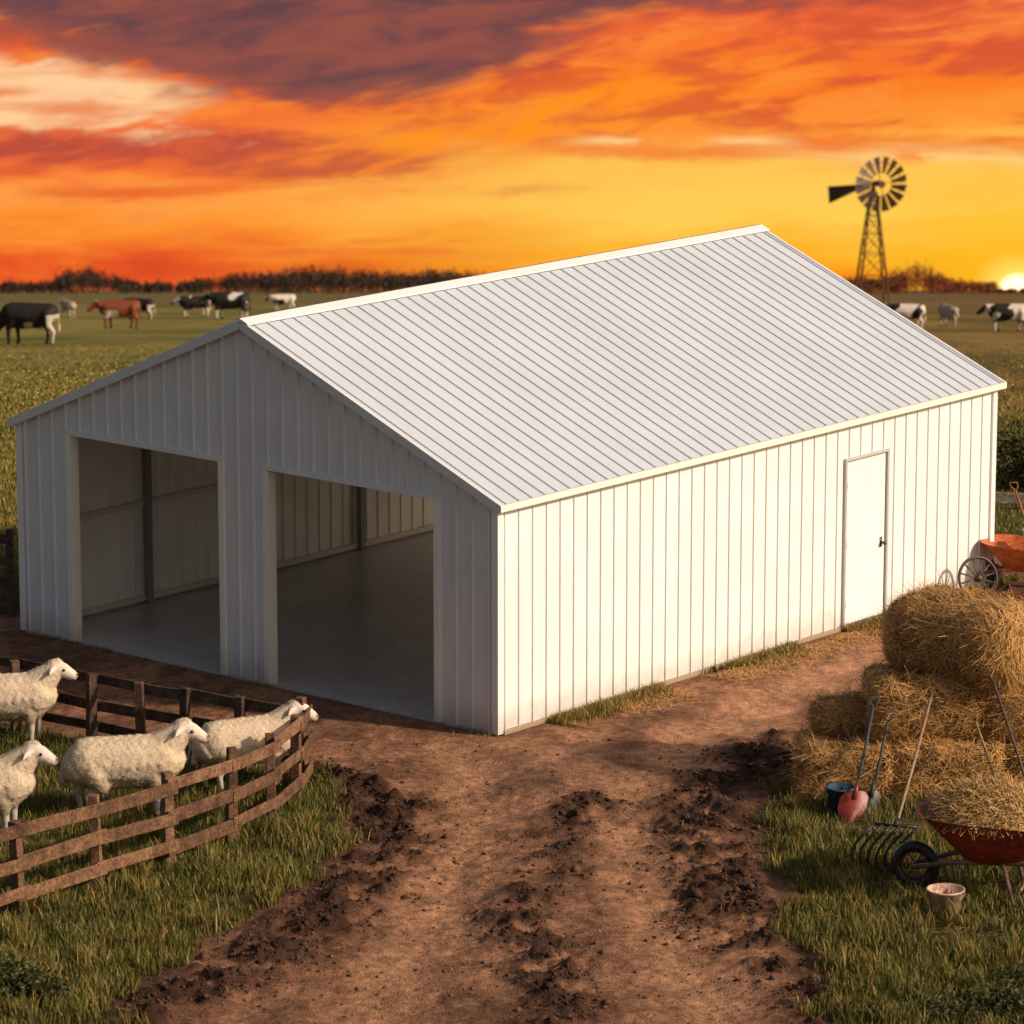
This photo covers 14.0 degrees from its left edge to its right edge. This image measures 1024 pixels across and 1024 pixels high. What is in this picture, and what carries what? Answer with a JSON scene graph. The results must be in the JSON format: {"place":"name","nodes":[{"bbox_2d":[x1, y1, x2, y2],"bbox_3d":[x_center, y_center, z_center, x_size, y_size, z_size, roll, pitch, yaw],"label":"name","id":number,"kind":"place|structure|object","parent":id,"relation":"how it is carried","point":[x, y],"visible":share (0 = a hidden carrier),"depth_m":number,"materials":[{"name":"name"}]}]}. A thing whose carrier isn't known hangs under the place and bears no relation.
{"place":"outdoors","nodes":[
{"label":"outdoors","id":0,"kind":"place"},
{"bbox_2d":[0,0,1023,289],"bbox_3d":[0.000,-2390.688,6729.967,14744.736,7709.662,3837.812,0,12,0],"label":"sky","id":1,"kind":"structure","parent":0,"point":[174,142],"depth_m":9004.21,"materials":[{"name":"orange"}]},
{"bbox_2d":[0,290,1023,1023],"bbox_3d":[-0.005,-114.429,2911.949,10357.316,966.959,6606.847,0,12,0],"label":"ground","id":2,"kind":"structure","parent":0,"point":[746,712],"depth_m":47.39,"materials":[{"name":"soil"}]},
{"bbox_2d":[0,529,15,617],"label":"wooden fence","id":3,"kind":"object","parent":2,"relation":"on","point":[7,559],"visible":1,"depth_m":58.46,"materials":[{"name":"brown wood"}]},
{"bbox_2d":[0,740,58,841],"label":"sheep","id":4,"kind":"object","parent":2,"relation":"on","point":[19,765],"visible":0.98,"depth_m":47.54},
{"bbox_2d":[0,302,59,343],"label":"cow","id":5,"kind":"object","parent":2,"relation":"on","point":[17,316],"visible":1,"depth_m":169.76},
{"bbox_2d":[0,658,78,741],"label":"sheep","id":6,"kind":"object","parent":2,"relation":"on","point":[30,697],"visible":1,"depth_m":51.52},
{"bbox_2d":[0,946,87,1003],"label":"shrub","id":7,"kind":"object","parent":2,"relation":"on","point":[19,977],"visible":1,"depth_m":42.06,"materials":[{"name":"green plant"}]},
{"bbox_2d":[59,299,75,317],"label":"cow","id":8,"kind":"object","parent":2,"relation":"on","point":[68,305],"visible":0.97,"depth_m":320.34},
{"bbox_2d":[87,300,140,328],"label":"cow","id":9,"kind":"object","parent":2,"relation":"on","point":[110,309],"visible":0.99,"depth_m":236.50},
{"bbox_2d":[58,717,209,816],"bbox_3d":[-4.418,2.981,48.608,1.774,1.189,0.665,-2,12,-9],"label":"sheep","id":10,"kind":"object","parent":2,"relation":"on","point":[103,765],"visible":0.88,"depth_m":48.37},
{"bbox_2d":[122,297,154,319],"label":"cow","id":11,"kind":"object","parent":2,"relation":"on","point":[146,305],"visible":0.6,"depth_m":301.10},
{"bbox_2d":[0,656,289,780],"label":"wooden fence","id":12,"kind":"object","parent":2,"relation":"on","point":[139,712],"visible":0.59,"depth_m":51.37,"materials":[{"name":"brown wood"}]},
{"bbox_2d":[0,696,312,914],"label":"wooden fence","id":13,"kind":"object","parent":2,"relation":"on","point":[170,847],"visible":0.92,"depth_m":46.52,"materials":[{"name":"brown wood"}]},
{"bbox_2d":[170,295,210,316],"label":"cow","id":14,"kind":"object","parent":2,"relation":"on","point":[187,303],"visible":0.93,"depth_m":325.46},
{"bbox_2d":[199,292,250,319],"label":"cow","id":15,"kind":"object","parent":2,"relation":"on","point":[221,301],"visible":0.97,"depth_m":301.10},
{"bbox_2d":[190,699,318,791],"bbox_3d":[-3.104,2.787,49.745,1.580,1.088,0.598,-5,13,-23],"label":"sheep","id":16,"kind":"object","parent":2,"relation":"on","point":[243,735],"visible":0.62,"depth_m":49.47},
{"bbox_2d":[265,294,295,310],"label":"cow","id":17,"kind":"object","parent":2,"relation":"on","point":[282,299],"visible":0.97,"depth_m":412.41},
{"bbox_2d":[107,730,835,1023],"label":"mud clods","id":18,"kind":"object","parent":2,"relation":"on","point":[697,893],"visible":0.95,"depth_m":45.61,"materials":[{"name":"soil"}]},
{"bbox_2d":[6,224,1006,735],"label":"metal barn","id":19,"kind":"structure","parent":2,"relation":"on","point":[504,502],"depth_m":56.15,"materials":[{"name":"metal"}]},
{"bbox_2d":[845,453,885,624],"bbox_3d":[4.887,0.370,57.994,0.070,2.333,0.958,10,16,39],"label":"door","id":20,"kind":"structure","parent":19,"relation":"in","point":[866,476],"depth_m":57.98,"materials":[{"name":"white metal"}]},
{"bbox_2d":[0,721,1023,1023],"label":"grass","id":21,"kind":"structure","parent":2,"relation":"on","point":[270,877],"depth_m":45.27,"materials":[{"name":"green plant"}]},
{"bbox_2d":[0,258,1023,293],"bbox_3d":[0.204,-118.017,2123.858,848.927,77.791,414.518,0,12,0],"label":"distant tree line","id":22,"kind":"object","parent":2,"relation":"on","point":[306,280],"visible":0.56,"depth_m":1986.09,"materials":[{"name":"brown plant"}]},
{"bbox_2d":[0,344,1023,613],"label":"pasture grass","id":23,"kind":"structure","parent":2,"relation":"on","point":[48,390],"depth_m":90.31,"materials":[{"name":"green plant"}]},
{"bbox_2d":[26,572,1023,737],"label":"weeds","id":24,"kind":"object","parent":2,"relation":"on","point":[582,712],"visible":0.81,"depth_m":55.43,"materials":[{"name":"green plant"}]},
{"bbox_2d":[117,622,1023,1022],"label":"straw litter","id":25,"kind":"object","parent":2,"relation":"on","point":[779,660],"visible":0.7,"depth_m":55.22,"materials":[{"name":"beige plant"}]},
{"bbox_2d":[777,721,900,802],"bbox_3d":[3.982,3.054,49.697,1.654,1.163,1.410,1,12,3],"label":"straw bale","id":26,"kind":"object","parent":2,"relation":"on","point":[820,761],"visible":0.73,"depth_m":49.24},
{"bbox_2d":[795,687,867,736],"bbox_3d":[4.120,2.442,50.007,1.426,0.867,1.012,-5,13,-6],"label":"straw bale","id":27,"kind":"object","parent":26,"relation":"on","point":[829,713],"visible":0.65,"depth_m":49.75},
{"bbox_2d":[825,782,854,814],"bbox_3d":[3.850,3.373,48.835,0.364,0.320,0.357,0,12,0],"label":"bucket","id":28,"kind":"object","parent":2,"relation":"on","point":[835,791],"visible":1,"depth_m":48.75,"materials":[{"name":"paint"}]},
{"bbox_2d":[837,696,879,822],"bbox_3d":[4.126,2.915,48.736,0.291,1.337,0.992,7,14,30],"label":"shovel","id":29,"kind":"object","parent":2,"relation":"on","point":[850,805],"visible":0.98,"depth_m":48.56,"materials":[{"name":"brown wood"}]},
{"bbox_2d":[828,156,906,303],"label":"windmill","id":30,"kind":"object","parent":2,"relation":"on","point":[835,193],"visible":1,"depth_m":603.61,"materials":[{"name":"paint"}]},
{"bbox_2d":[863,711,894,814],"bbox_3d":[4.311,2.962,48.883,0.186,1.168,0.652,9,15,37],"label":"shovel","id":31,"kind":"object","parent":2,"relation":"on","point":[872,794],"visible":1,"depth_m":48.81,"materials":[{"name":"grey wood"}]},
{"bbox_2d":[850,699,931,870],"bbox_3d":[4.666,3.135,47.661,0.706,1.301,2.916,5,13,22],"label":"pitchfork","id":32,"kind":"object","parent":2,"relation":"on","point":[897,825],"visible":0.88,"depth_m":46.59,"materials":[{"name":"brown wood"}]},
{"bbox_2d":[886,303,925,327],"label":"cow","id":33,"kind":"object","parent":2,"relation":"on","point":[916,312],"visible":0.7,"depth_m":236.54},
{"bbox_2d":[827,976,1023,1023],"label":"shrub","id":34,"kind":"object","parent":2,"relation":"on","point":[1011,991],"visible":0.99,"depth_m":41.59,"materials":[{"name":"green plant"}]},
{"bbox_2d":[926,883,964,918],"bbox_3d":[4.680,4.206,44.974,0.427,0.290,0.420,0,12,0],"label":"bucket","id":35,"kind":"object","parent":2,"relation":"on","point":[938,894],"visible":0.98,"depth_m":44.86,"materials":[{"name":"paint"}]},
{"bbox_2d":[884,729,1013,802],"bbox_3d":[5.161,3.009,49.682,1.804,1.192,1.425,0,12,-2],"label":"straw bale","id":36,"kind":"object","parent":2,"relation":"on","point":[945,761],"visible":0.45,"depth_m":49.19},
{"bbox_2d":[844,657,995,743],"bbox_3d":[4.923,2.305,49.789,1.841,1.229,1.488,-1,12,-3],"label":"straw bale","id":37,"kind":"object","parent":36,"relation":"on","point":[905,695],"visible":0.86,"depth_m":49.28},
{"bbox_2d":[875,570,1023,698],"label":"round straw bale","id":38,"kind":"object","parent":37,"relation":"on","point":[976,636],"visible":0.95,"depth_m":49.25},
{"bbox_2d":[938,303,959,326],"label":"cow","id":39,"kind":"object","parent":2,"relation":"on","point":[947,312],"visible":0.98,"depth_m":248.58},
{"bbox_2d":[891,770,1023,906],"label":"wheelbarrow","id":40,"kind":"object","parent":2,"relation":"on","point":[977,821],"visible":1,"depth_m":45.25,"materials":[{"name":"paint"}]},
{"bbox_2d":[958,556,997,592],"bbox_3d":[6.660,0.946,59.514,0.648,0.627,0.196,-4,13,-20],"label":"wagon wheel","id":41,"kind":"object","parent":2,"relation":"on","point":[975,577],"visible":0.68,"depth_m":59.50,"materials":[{"name":"metal"}]},
{"bbox_2d":[974,721,994,776],"bbox_3d":[5.548,3.088,48.516,0.376,1.054,1.092,-6,14,-27],"label":"rake","id":42,"kind":"object","parent":2,"relation":"on","point":[984,746],"visible":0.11,"depth_m":48.74,"materials":[{"name":"brown wood"}]},
{"bbox_2d":[992,559,1002,584],"bbox_3d":[6.907,0.407,60.583,0.217,1.271,0.586,-9,15,-36],"label":"wheel","id":43,"kind":"object","parent":2,"relation":"on","point":[1000,574],"visible":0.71,"depth_m":60.51,"materials":[{"name":"grey wood"}]},
{"bbox_2d":[976,303,1023,331],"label":"cow","id":44,"kind":"object","parent":2,"relation":"on","point":[1000,312],"visible":1,"depth_m":218.37},
{"bbox_2d":[979,533,1023,582],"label":"wheelbarrow","id":45,"kind":"object","parent":2,"relation":"on","point":[1007,550],"visible":0.61,"depth_m":60.15,"materials":[{"name":"paint"}]},
{"bbox_2d":[980,963,1023,987],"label":"shrub","id":46,"kind":"object","parent":2,"relation":"on","point":[1008,976],"visible":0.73,"depth_m":42.40,"materials":[{"name":"green plant"}]},
{"bbox_2d":[990,676,1023,776],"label":"rake","id":47,"kind":"object","parent":2,"relation":"on","point":[1008,725],"visible":0.81,"depth_m":48.62,"materials":[{"name":"brown wood"}]},
{"bbox_2d":[995,492,1023,504],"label":"fence rail","id":48,"kind":"object","parent":2,"relation":"on","point":[1005,498],"visible":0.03,"depth_m":65.58,"materials":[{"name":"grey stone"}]},
{"bbox_2d":[996,414,1023,488],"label":"shrub","id":49,"kind":"object","parent":2,"relation":"on","point":[1016,453],"visible":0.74,"depth_m":67.09,"materials":[{"name":"green plant"}]},
{"bbox_2d":[999,739,1023,784],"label":"straw bale","id":50,"kind":"object","parent":2,"relation":"on","point":[1013,764],"visible":0.37,"depth_m":49.26},
{"bbox_2d":[969,680,1023,750],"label":"straw bale","id":51,"kind":"object","parent":50,"relation":"on","point":[995,725],"visible":0.56,"depth_m":49.26},
{"bbox_2d":[1009,482,1023,518],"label":"shovel","id":52,"kind":"object","parent":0,"point":[1018,499],"visible":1,"depth_m":60.77,"materials":[{"name":"brown wood"}]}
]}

